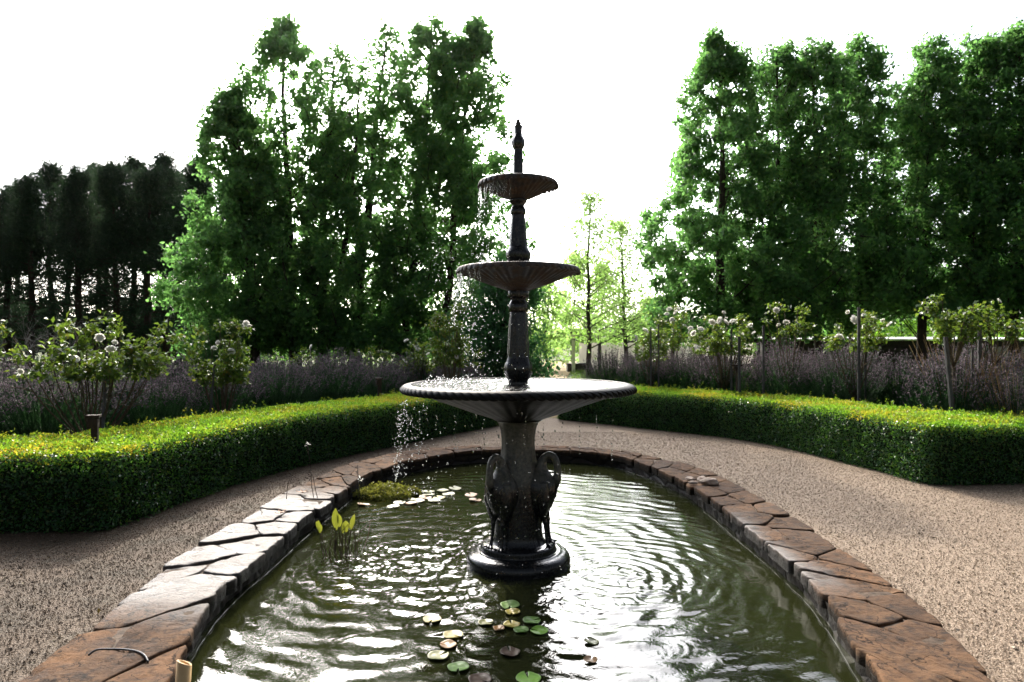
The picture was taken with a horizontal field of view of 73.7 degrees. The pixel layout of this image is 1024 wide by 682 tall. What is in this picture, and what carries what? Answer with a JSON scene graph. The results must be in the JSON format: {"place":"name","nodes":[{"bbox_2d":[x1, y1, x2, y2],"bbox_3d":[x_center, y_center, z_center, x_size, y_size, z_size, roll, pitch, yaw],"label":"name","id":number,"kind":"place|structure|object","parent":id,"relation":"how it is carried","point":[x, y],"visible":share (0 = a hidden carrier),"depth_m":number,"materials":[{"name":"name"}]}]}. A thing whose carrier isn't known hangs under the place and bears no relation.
{"place":"outdoors","nodes":[
{"label":"outdoors","id":0,"kind":"place"},
{"bbox_2d":[0,348,900,401],"bbox_3d":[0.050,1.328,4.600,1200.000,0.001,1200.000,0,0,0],"label":"ground","id":1,"kind":"structure","parent":0,"point":[554,359],"depth_m":44.23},
{"bbox_2d":[0,220,42,364],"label":"pine tree","id":2,"kind":"object","parent":1,"relation":"on","point":[18,304],"visible":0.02,"depth_m":36.80,"materials":[{"name":"green plant"}]},
{"bbox_2d":[0,170,43,368],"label":"pine tree","id":3,"kind":"object","parent":1,"relation":"on","point":[3,203],"visible":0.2,"depth_m":31.88,"materials":[{"name":"green plant"}]},
{"bbox_2d":[0,166,74,369],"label":"pine tree","id":4,"kind":"object","parent":1,"relation":"on","point":[23,234],"visible":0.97,"depth_m":30.77,"materials":[{"name":"green plant"}]},
{"bbox_2d":[1,294,91,355],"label":"leafy shrub","id":5,"kind":"object","parent":1,"relation":"on","point":[45,345],"visible":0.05,"depth_m":40.78,"materials":[{"name":"green plant"}]},
{"bbox_2d":[22,152,75,363],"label":"pine tree","id":6,"kind":"object","parent":1,"relation":"on","point":[51,172],"visible":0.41,"depth_m":32.66,"materials":[{"name":"green plant"}]},
{"bbox_2d":[26,174,87,365],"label":"pine tree","id":7,"kind":"object","parent":1,"relation":"on","point":[63,307],"visible":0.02,"depth_m":36.88,"materials":[{"name":"green plant"}]},
{"bbox_2d":[34,156,119,366],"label":"pine tree","id":8,"kind":"object","parent":1,"relation":"on","point":[74,189],"visible":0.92,"depth_m":30.53,"materials":[{"name":"green plant"}]},
{"bbox_2d":[62,155,125,354],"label":"pine tree","id":9,"kind":"object","parent":1,"relation":"on","point":[101,216],"visible":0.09,"depth_m":34.07,"materials":[{"name":"green plant"}]},
{"bbox_2d":[75,153,153,347],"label":"pine tree","id":10,"kind":"object","parent":1,"relation":"on","point":[114,193],"visible":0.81,"depth_m":30.54,"materials":[{"name":"green plant"}]},
{"bbox_2d":[93,145,160,368],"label":"pine tree","id":11,"kind":"object","parent":1,"relation":"on","point":[135,162],"visible":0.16,"depth_m":32.64,"materials":[{"name":"green plant"}]},
{"bbox_2d":[103,151,181,350],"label":"pine tree","id":12,"kind":"object","parent":1,"relation":"on","point":[150,187],"visible":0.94,"depth_m":30.54,"materials":[{"name":"green plant"}]},
{"bbox_2d":[124,141,195,366],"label":"pine tree","id":13,"kind":"object","parent":1,"relation":"on","point":[165,159],"visible":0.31,"depth_m":31.89,"materials":[{"name":"green plant"}]},
{"bbox_2d":[152,154,213,366],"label":"pine tree","id":14,"kind":"object","parent":1,"relation":"on","point":[189,178],"visible":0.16,"depth_m":34.04,"materials":[{"name":"green plant"}]},
{"bbox_2d":[173,159,221,328],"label":"pine tree","id":15,"kind":"object","parent":1,"relation":"on","point":[209,185],"visible":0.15,"depth_m":34.45,"materials":[{"name":"green plant"}]},
{"bbox_2d":[146,76,319,368],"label":"broadleaf tree","id":16,"kind":"object","parent":1,"relation":"on","point":[240,115],"visible":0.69,"depth_m":19.64,"materials":[{"name":"green plant"}]},
{"bbox_2d":[143,8,411,369],"bbox_3d":[-6.779,-4.538,21.369,6.981,11.764,6.695,0,0,27],"label":"broadleaf tree","id":17,"kind":"object","parent":1,"relation":"on","point":[279,40],"visible":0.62,"depth_m":20.07,"materials":[{"name":"green plant"}]},
{"bbox_2d":[224,33,431,367],"bbox_3d":[-6.031,-4.365,22.348,7.062,11.413,6.590,0,0,0],"label":"broadleaf tree","id":18,"kind":"object","parent":1,"relation":"on","point":[337,52],"visible":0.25,"depth_m":20.92,"materials":[{"name":"green plant"}]},
{"bbox_2d":[267,13,460,363],"bbox_3d":[-4.652,-4.724,22.524,6.155,12.140,7.097,0,0,44],"label":"broadleaf tree","id":19,"kind":"object","parent":1,"relation":"on","point":[392,34],"visible":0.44,"depth_m":21.19,"materials":[{"name":"green plant"}]},
{"bbox_2d":[287,5,510,369],"bbox_3d":[-3.238,-4.516,21.730,7.670,11.685,6.044,0,0,0],"label":"broadleaf tree","id":20,"kind":"object","parent":1,"relation":"on","point":[424,37],"visible":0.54,"depth_m":20.20,"materials":[{"name":"green plant"}]},
{"bbox_2d":[357,13,547,360],"bbox_3d":[-1.653,-4.380,20.800,5.554,11.452,5.307,0,0,0],"label":"broadleaf tree","id":21,"kind":"object","parent":1,"relation":"on","point":[472,47],"visible":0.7,"depth_m":20.11,"materials":[{"name":"green plant"}]},
{"bbox_2d":[19,445,991,681],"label":"pond wall","id":22,"kind":"structure","parent":1,"relation":"on","point":[883,630],"depth_m":3.49,"materials":[{"name":"stone"}]},
{"bbox_2d":[527,280,578,370],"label":"leafy shrub","id":23,"kind":"object","parent":1,"relation":"on","point":[543,311],"visible":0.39,"depth_m":29.86,"materials":[{"name":"green plant"}]},
{"bbox_2d":[100,321,1022,349],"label":"distant woods","id":24,"kind":"object","parent":1,"relation":"on","point":[578,337],"visible":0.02,"depth_m":111.30,"materials":[{"name":"green plant"}]},
{"bbox_2d":[538,248,611,362],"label":"young tree","id":25,"kind":"object","parent":1,"relation":"on","point":[569,321],"visible":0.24,"depth_m":33.91,"materials":[{"name":"green plant"}]},
{"bbox_2d":[535,172,659,375],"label":"young tree","id":26,"kind":"object","parent":1,"relation":"on","point":[591,226],"visible":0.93,"depth_m":23.93,"materials":[{"name":"green plant"}]},
{"bbox_2d":[570,258,638,354],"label":"young tree","id":27,"kind":"object","parent":1,"relation":"on","point":[581,331],"visible":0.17,"depth_m":35.57,"materials":[{"name":"green plant"}]},
{"bbox_2d":[559,204,690,359],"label":"young tree","id":28,"kind":"object","parent":1,"relation":"on","point":[621,233],"visible":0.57,"depth_m":24.83,"materials":[{"name":"green plant"}]},
{"bbox_2d":[627,292,687,342],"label":"leafy shrub","id":29,"kind":"object","parent":1,"relation":"on","point":[652,295],"visible":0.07,"depth_m":32.92,"materials":[{"name":"green plant"}]},
{"bbox_2d":[566,335,759,371],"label":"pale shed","id":30,"kind":"structure","parent":1,"relation":"on","point":[573,365],"depth_m":29.74,"materials":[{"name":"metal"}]},
{"bbox_2d":[627,21,833,357],"bbox_3d":[6.490,-4.184,20.672,6.117,11.039,6.216,0,0,0],"label":"broadleaf tree","id":31,"kind":"object","parent":1,"relation":"on","point":[722,61],"visible":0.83,"depth_m":20.01,"materials":[{"name":"green plant"}]},
{"bbox_2d":[675,36,871,358],"bbox_3d":[7.997,-4.025,21.042,5.908,10.759,6.127,0,0,0],"label":"broadleaf tree","id":32,"kind":"object","parent":1,"relation":"on","point":[766,73],"visible":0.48,"depth_m":20.05,"materials":[{"name":"green plant"}]},
{"bbox_2d":[712,32,935,359],"bbox_3d":[9.314,-4.094,21.024,6.289,10.864,5.984,0,0,20],"label":"broadleaf tree","id":33,"kind":"object","parent":1,"relation":"on","point":[830,70],"visible":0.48,"depth_m":19.76,"materials":[{"name":"green plant"}]},
{"bbox_2d":[779,30,959,365],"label":"broadleaf tree","id":34,"kind":"object","parent":1,"relation":"on","point":[871,68],"visible":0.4,"depth_m":20.27,"materials":[{"name":"green plant"}]},
{"bbox_2d":[758,337,1023,375],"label":"long shed","id":35,"kind":"structure","parent":1,"relation":"on","point":[891,346],"depth_m":24.50,"materials":[{"name":"metal"}]},
{"bbox_2d":[875,315,935,340],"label":"leafy shrub","id":36,"kind":"object","parent":1,"relation":"on","point":[913,324],"visible":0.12,"depth_m":33.65,"materials":[{"name":"green plant"}]},
{"bbox_2d":[836,30,1023,372],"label":"broadleaf tree","id":37,"kind":"object","parent":1,"relation":"on","point":[932,74],"visible":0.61,"depth_m":19.92,"materials":[{"name":"green plant"}]},
{"bbox_2d":[850,25,1023,357],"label":"broadleaf tree","id":38,"kind":"object","parent":1,"relation":"on","point":[987,212],"visible":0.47,"depth_m":19.58,"materials":[{"name":"green plant"}]},
{"bbox_2d":[923,17,1023,364],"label":"broadleaf tree","id":39,"kind":"object","parent":1,"relation":"on","point":[1013,38],"visible":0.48,"depth_m":19.37,"materials":[{"name":"green plant"}]},
{"bbox_2d":[990,84,1023,316],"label":"broadleaf tree","id":40,"kind":"object","parent":1,"relation":"on","point":[1004,263],"visible":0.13,"depth_m":19.48,"materials":[{"name":"green plant"}]},
{"bbox_2d":[400,236,527,379],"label":"falling water","id":41,"kind":"structure","parent":0,"point":[459,278],"depth_m":4.07,"materials":[{"name":"clear liquid"}]},
{"bbox_2d":[437,252,566,377],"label":"conifer","id":42,"kind":"object","parent":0,"point":[496,297],"visible":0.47,"depth_m":15.11,"materials":[{"name":"green plant"}]},
{"bbox_2d":[0,418,1023,681],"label":"gravel path","id":43,"kind":"structure","parent":0,"point":[552,424],"depth_m":4.56,"materials":[{"name":"beige gravel"}]},
{"bbox_2d":[0,0,1023,329],"label":"sky","id":44,"kind":"structure","parent":0,"point":[596,83],"materials":[{"name":"white"}]},
{"bbox_2d":[187,462,865,681],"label":"pond water","id":45,"kind":"structure","parent":0,"point":[655,581],"depth_m":3.53,"materials":[{"name":"liquid"}]},
{"bbox_2d":[175,660,191,681],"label":"bamboo spout","id":46,"kind":"object","parent":45,"relation":"in","point":[183,670],"visible":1,"depth_m":2.40,"materials":[{"name":"beige wood"}]},
{"bbox_2d":[316,508,372,557],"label":"water plant","id":47,"kind":"object","parent":45,"relation":"in","point":[337,521],"visible":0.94,"depth_m":4.34,"materials":[{"name":"green plant"}]},
{"bbox_2d":[352,480,421,500],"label":"moss clump","id":48,"kind":"object","parent":45,"relation":"on","point":[375,491],"visible":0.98,"depth_m":5.90,"materials":[{"name":"green plant"}]},
{"bbox_2d":[427,650,448,659],"bbox_3d":[-0.317,1.353,2.941,0.095,0.010,0.094,-1,-2,0],"label":"lily pad","id":49,"kind":"object","parent":45,"relation":"on","point":[438,654],"visible":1,"depth_m":2.94,"materials":[{"name":"plant"}]},
{"bbox_2d":[447,661,468,671],"bbox_3d":[-0.223,1.353,2.837,0.092,0.011,0.091,-1,-2,0],"label":"lily pad","id":50,"kind":"object","parent":45,"relation":"on","point":[460,665],"visible":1,"depth_m":2.84,"materials":[{"name":"green plant"}]},
{"bbox_2d":[468,673,491,681],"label":"lily pad","id":51,"kind":"object","parent":45,"relation":"on","point":[481,677],"visible":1,"depth_m":2.74,"materials":[{"name":"plant"}]},
{"bbox_2d":[500,646,519,656],"bbox_3d":[-0.009,1.353,2.975,0.089,0.011,0.088,1,1,0],"label":"lily pad","id":52,"kind":"object","parent":45,"relation":"on","point":[513,651],"visible":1,"depth_m":2.98,"materials":[{"name":"plant"}]},
{"bbox_2d":[399,118,636,580],"bbox_3d":[0.038,0.156,4.200,1.442,3.050,1.442,0,0,0],"label":"fountain","id":53,"kind":"object","parent":45,"relation":"in","point":[504,401],"visible":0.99,"depth_m":4.06,"materials":[{"name":"black metal"}]},
{"bbox_2d":[476,179,510,261],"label":"falling water","id":54,"kind":"structure","parent":53,"relation":"attached to","point":[498,185],"depth_m":4.03,"materials":[{"name":"clear liquid"}]},
{"bbox_2d":[389,374,612,573],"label":"falling water","id":55,"kind":"structure","parent":53,"relation":"attached to","point":[454,437],"depth_m":3.91,"materials":[{"name":"clear liquid"}]},
{"bbox_2d":[516,671,540,681],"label":"lily pad","id":56,"kind":"object","parent":45,"relation":"on","point":[523,677],"visible":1,"depth_m":2.75,"materials":[{"name":"green plant"}]},
{"bbox_2d":[540,361,576,417],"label":"earth path","id":57,"kind":"structure","parent":0,"point":[563,371],"depth_m":29.37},
{"label":"garden bed soil","id":58,"kind":"structure","parent":0,"visible":0},
{"bbox_2d":[0,356,66,434],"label":"lavender bush","id":59,"kind":"object","parent":58,"relation":"on","point":[10,372],"visible":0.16,"depth_m":8.23,"materials":[{"name":"purple plant"}]},
{"bbox_2d":[0,309,103,386],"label":"rose bush","id":60,"kind":"object","parent":58,"relation":"on","point":[34,342],"visible":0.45,"depth_m":10.47,"materials":[{"name":"green plant"}]},
{"bbox_2d":[0,362,115,436],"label":"lavender bush","id":61,"kind":"object","parent":58,"relation":"on","point":[46,421],"visible":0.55,"depth_m":7.03,"materials":[{"name":"purple plant"}]},
{"bbox_2d":[85,414,101,442],"bbox_3d":[-3.157,0.936,5.150,0.090,0.759,0.081,0,0,-17],"label":"capped post","id":62,"kind":"object","parent":58,"relation":"on","point":[93,422],"visible":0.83,"depth_m":5.13,"materials":[{"name":"brown wood"}]},
{"bbox_2d":[0,310,196,433],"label":"rose bush","id":63,"kind":"object","parent":58,"relation":"on","point":[116,366],"visible":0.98,"depth_m":6.66,"materials":[{"name":"green plant"}]},
{"bbox_2d":[101,352,107,428],"bbox_3d":[-3.919,0.711,6.550,0.028,1.212,0.019,3,0,0],"label":"garden stake","id":64,"kind":"object","parent":58,"relation":"on","point":[103,410],"visible":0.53,"depth_m":6.54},
{"bbox_2d":[56,373,163,427],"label":"lavender bush","id":65,"kind":"object","parent":58,"relation":"on","point":[94,389],"visible":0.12,"depth_m":8.42,"materials":[{"name":"purple plant"}]},
{"bbox_2d":[101,368,208,427],"bbox_3d":[-4.263,0.791,8.100,1.233,0.957,1.239,0,0,-19],"label":"lavender bush","id":66,"kind":"object","parent":58,"relation":"on","point":[160,408],"visible":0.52,"depth_m":7.95,"materials":[{"name":"purple plant"}]},
{"bbox_2d":[141,353,223,416],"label":"lavender bush","id":67,"kind":"object","parent":58,"relation":"on","point":[173,373],"visible":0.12,"depth_m":9.66,"materials":[{"name":"purple plant"}]},
{"bbox_2d":[183,318,254,412],"bbox_3d":[-3.567,0.508,8.396,0.832,1.616,0.700,0,0,0],"label":"rose bush","id":68,"kind":"object","parent":58,"relation":"on","point":[236,371],"visible":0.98,"depth_m":8.33,"materials":[{"name":"green plant"}]},
{"bbox_2d":[173,360,271,415],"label":"lavender bush","id":69,"kind":"object","parent":58,"relation":"on","point":[241,399],"visible":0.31,"depth_m":8.85,"materials":[{"name":"purple plant"}]},
{"bbox_2d":[0,388,498,533],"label":"box hedge","id":70,"kind":"object","parent":58,"relation":"on","point":[115,476],"visible":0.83,"depth_m":5.67,"materials":[{"name":"green plant"}]},
{"bbox_2d":[242,352,316,401],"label":"lavender bush","id":71,"kind":"object","parent":58,"relation":"on","point":[269,363],"visible":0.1,"depth_m":10.71,"materials":[{"name":"purple plant"}]},
{"bbox_2d":[234,354,326,408],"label":"lavender bush","id":72,"kind":"object","parent":58,"relation":"on","point":[278,395],"visible":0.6,"depth_m":9.59,"materials":[{"name":"purple plant"}]},
{"bbox_2d":[285,344,325,370],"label":"rose bush","id":73,"kind":"object","parent":58,"relation":"on","point":[300,355],"visible":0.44,"depth_m":11.75,"materials":[{"name":"green plant"}]},
{"bbox_2d":[286,347,379,401],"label":"lavender bush","id":74,"kind":"object","parent":58,"relation":"on","point":[335,389],"visible":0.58,"depth_m":10.17,"materials":[{"name":"purple plant"}]},
{"bbox_2d":[311,347,380,393],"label":"lavender bush","id":75,"kind":"object","parent":58,"relation":"on","point":[360,355],"visible":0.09,"depth_m":11.72,"materials":[{"name":"purple plant"}]},
{"bbox_2d":[352,346,392,369],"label":"rose bush","id":76,"kind":"object","parent":58,"relation":"on","point":[372,352],"visible":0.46,"depth_m":12.28,"materials":[{"name":"green plant"}]},
{"bbox_2d":[339,355,419,396],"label":"lavender bush","id":77,"kind":"object","parent":58,"relation":"on","point":[382,373],"visible":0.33,"depth_m":10.85,"materials":[{"name":"purple plant"}]},
{"bbox_2d":[395,338,433,382],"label":"rose bush","id":78,"kind":"object","parent":58,"relation":"on","point":[420,355],"visible":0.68,"depth_m":11.47,"materials":[{"name":"green plant"}]},
{"bbox_2d":[383,354,452,390],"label":"lavender bush","id":79,"kind":"object","parent":58,"relation":"on","point":[423,374],"visible":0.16,"depth_m":11.44,"materials":[{"name":"purple plant"}]},
{"bbox_2d":[420,300,483,378],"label":"rose bush","id":80,"kind":"object","parent":58,"relation":"on","point":[455,352],"visible":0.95,"depth_m":11.13,"materials":[{"name":"green plant"}]},
{"bbox_2d":[429,360,489,379],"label":"lavender bush","id":81,"kind":"object","parent":58,"relation":"on","point":[471,371],"visible":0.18,"depth_m":11.99,"materials":[{"name":"purple plant"}]},
{"label":"garden bed soil","id":82,"kind":"structure","parent":0,"visible":0},
{"bbox_2d":[579,345,640,382],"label":"lavender bush","id":83,"kind":"object","parent":82,"relation":"on","point":[608,374],"visible":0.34,"depth_m":12.47,"materials":[{"name":"purple plant"}]},
{"bbox_2d":[610,346,680,386],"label":"lavender bush","id":84,"kind":"object","parent":82,"relation":"on","point":[636,378],"visible":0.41,"depth_m":11.83,"materials":[{"name":"purple plant"}]},
{"bbox_2d":[630,328,671,385],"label":"rose bush","id":85,"kind":"object","parent":82,"relation":"on","point":[663,347],"visible":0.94,"depth_m":11.55,"materials":[{"name":"green plant"}]},
{"bbox_2d":[649,304,696,365],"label":"rose bush","id":86,"kind":"object","parent":82,"relation":"on","point":[677,341],"visible":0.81,"depth_m":13.14,"materials":[{"name":"green plant"}]},
{"bbox_2d":[649,347,716,388],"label":"lavender bush","id":87,"kind":"object","parent":82,"relation":"on","point":[682,381],"visible":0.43,"depth_m":11.44,"materials":[{"name":"purple plant"}]},
{"bbox_2d":[686,311,757,390],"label":"rose bush","id":88,"kind":"object","parent":82,"relation":"on","point":[717,341],"visible":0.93,"depth_m":10.55,"materials":[{"name":"green plant"}]},
{"bbox_2d":[683,349,761,394],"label":"lavender bush","id":89,"kind":"object","parent":82,"relation":"on","point":[713,385],"visible":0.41,"depth_m":10.86,"materials":[{"name":"purple plant"}]},
{"bbox_2d":[730,327,732,390],"bbox_3d":[3.312,0.554,10.300,0.031,1.523,0.022,0,0,16],"label":"garden stake","id":90,"kind":"object","parent":82,"relation":"on","point":[731,361],"visible":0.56,"depth_m":10.29,"materials":[{"name":"grey wood"}]},
{"bbox_2d":[738,336,740,392],"bbox_3d":[3.363,0.623,10.100,0.037,1.386,0.026,0,0,-13],"label":"garden stake","id":91,"kind":"object","parent":82,"relation":"on","point":[739,364],"visible":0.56,"depth_m":10.09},
{"bbox_2d":[762,326,764,393],"bbox_3d":[3.683,0.545,10.000,0.031,1.541,0.022,0,0,0],"label":"garden stake","id":92,"kind":"object","parent":82,"relation":"on","point":[763,358],"visible":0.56,"depth_m":9.99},
{"bbox_2d":[743,336,818,393],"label":"lavender bush","id":93,"kind":"object","parent":82,"relation":"on","point":[772,351],"visible":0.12,"depth_m":11.42,"materials":[{"name":"purple plant"}]},
{"bbox_2d":[742,346,821,397],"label":"lavender bush","id":94,"kind":"object","parent":82,"relation":"on","point":[779,387],"visible":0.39,"depth_m":10.19,"materials":[{"name":"purple plant"}]},
{"bbox_2d":[751,299,815,396],"bbox_3d":[4.033,0.339,10.165,0.970,1.961,0.541,0,0,0],"label":"rose bush","id":95,"kind":"object","parent":82,"relation":"on","point":[800,325],"visible":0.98,"depth_m":10.19,"materials":[{"name":"green plant"}]},
{"bbox_2d":[556,381,1023,485],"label":"box hedge","id":96,"kind":"object","parent":82,"relation":"on","point":[929,446],"visible":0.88,"depth_m":7.42,"materials":[{"name":"green plant"}]},
{"bbox_2d":[789,346,890,403],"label":"lavender bush","id":97,"kind":"object","parent":82,"relation":"on","point":[829,388],"visible":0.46,"depth_m":9.54,"materials":[{"name":"purple plant"}]},
{"bbox_2d":[797,333,896,402],"bbox_3d":[5.198,0.564,10.592,1.443,1.373,1.462,0,0,-38],"label":"lavender bush","id":98,"kind":"object","parent":82,"relation":"on","point":[870,352],"visible":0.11,"depth_m":10.48,"materials":[{"name":"purple plant"}]},
{"bbox_2d":[815,309,891,400],"bbox_3d":[4.675,0.439,9.291,0.946,1.754,0.854,0,0,0],"label":"rose bush","id":99,"kind":"object","parent":82,"relation":"on","point":[870,343],"visible":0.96,"depth_m":9.20,"materials":[{"name":"green plant"}]},
{"bbox_2d":[857,308,860,401],"bbox_3d":[4.573,0.438,9.000,0.035,1.756,0.025,0,0,0],"label":"garden stake","id":100,"kind":"object","parent":82,"relation":"on","point":[858,354],"visible":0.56,"depth_m":8.99,"materials":[{"name":"grey wood"}]},
{"bbox_2d":[862,348,930,407],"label":"lavender bush","id":101,"kind":"object","parent":82,"relation":"on","point":[882,395],"visible":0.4,"depth_m":9.79,"materials":[{"name":"purple plant"}]},
{"bbox_2d":[943,337,954,410],"bbox_3d":[4.792,0.635,7.450,0.044,1.367,0.033,-5,0,0],"label":"garden stake","id":102,"kind":"object","parent":82,"relation":"on","point":[948,371],"visible":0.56,"depth_m":7.44,"materials":[{"name":"grey wood"}]},
{"bbox_2d":[914,294,988,406],"bbox_3d":[4.971,0.382,7.702,0.770,1.869,0.583,0,0,0],"label":"rose bush","id":103,"kind":"object","parent":82,"relation":"on","point":[964,320],"visible":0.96,"depth_m":7.64,"materials":[{"name":"green plant"}]},
{"bbox_2d":[892,343,1015,412],"bbox_3d":[5.149,0.641,7.941,1.267,1.239,1.240,0,0,22],"label":"lavender bush","id":104,"kind":"object","parent":82,"relation":"on","point":[936,397],"visible":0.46,"depth_m":7.80,"materials":[{"name":"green plant"}]},
{"bbox_2d":[901,334,1020,404],"bbox_3d":[6.005,0.542,9.009,1.420,1.419,1.452,0,0,-45],"label":"lavender bush","id":105,"kind":"object","parent":82,"relation":"on","point":[936,357],"visible":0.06,"depth_m":9.14,"materials":[{"name":"purple plant"}]},
{"bbox_2d":[922,336,1023,406],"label":"lavender bush","id":106,"kind":"object","parent":82,"relation":"on","point":[999,365],"visible":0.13,"depth_m":8.15,"materials":[{"name":"purple plant"}]},
{"bbox_2d":[962,359,1023,414],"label":"lavender bush","id":107,"kind":"object","parent":82,"relation":"on","point":[1013,405],"visible":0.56,"depth_m":7.44,"materials":[{"name":"purple plant"}]},
{"bbox_2d":[968,298,1023,385],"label":"rose bush","id":108,"kind":"object","parent":82,"relation":"on","point":[1007,327],"visible":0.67,"depth_m":8.16,"materials":[{"name":"green plant"}]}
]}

